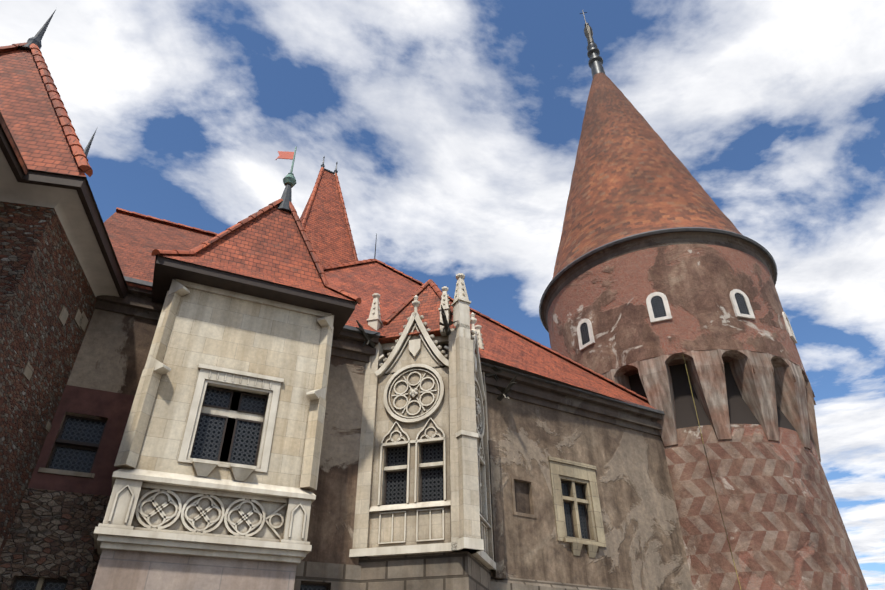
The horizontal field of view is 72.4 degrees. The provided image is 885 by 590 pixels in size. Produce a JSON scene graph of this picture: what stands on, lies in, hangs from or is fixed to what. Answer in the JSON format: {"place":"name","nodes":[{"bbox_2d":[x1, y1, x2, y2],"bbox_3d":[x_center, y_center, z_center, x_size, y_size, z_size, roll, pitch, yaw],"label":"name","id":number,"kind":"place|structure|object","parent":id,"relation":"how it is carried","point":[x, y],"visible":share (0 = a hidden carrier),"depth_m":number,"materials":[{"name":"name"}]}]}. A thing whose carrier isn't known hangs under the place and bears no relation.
{"place":"outdoors","nodes":[
{"label":"outdoors","id":0,"kind":"place"},
{"bbox_2d":[0,0,884,589],"label":"sky","id":1,"kind":"structure","parent":0,"point":[452,129],"materials":[{"name":"blue"}]},
{"bbox_3d":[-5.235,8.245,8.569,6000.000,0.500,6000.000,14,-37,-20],"label":"ground","id":2,"kind":"structure","parent":0,"visible":0},
{"bbox_2d":[0,8,127,556],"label":"wing","id":3,"kind":"structure","parent":2,"relation":"on","point":[60,270],"depth_m":10.58,"materials":[{"name":"brown stone"}]},
{"bbox_2d":[91,147,360,589],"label":"bay","id":4,"kind":"object","parent":2,"relation":"on","point":[258,309],"visible":1,"depth_m":11.66,"materials":[{"name":"stone"}]},
{"bbox_2d":[0,276,692,589],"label":"facade","id":5,"kind":"structure","parent":2,"relation":"on","point":[582,496],"depth_m":14.53,"materials":[{"name":"paint"}]},
{"bbox_2d":[300,156,357,266],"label":"spire","id":6,"kind":"structure","parent":5,"relation":"on","point":[325,221],"depth_m":27.97,"materials":[{"name":"tile"}]},
{"bbox_2d":[104,207,654,408],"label":"roof","id":7,"kind":"structure","parent":5,"relation":"on","point":[136,239],"depth_m":18.11,"materials":[{"name":"tile"}]},
{"bbox_2d":[349,273,516,589],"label":"oriel","id":8,"kind":"object","parent":5,"relation":"attached to","point":[423,515],"visible":0.98,"depth_m":13.49,"materials":[{"name":"stone"}]},
{"bbox_2d":[539,10,867,589],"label":"tower","id":9,"kind":"structure","parent":2,"relation":"on","point":[660,293],"depth_m":20.41,"materials":[{"name":"red"}]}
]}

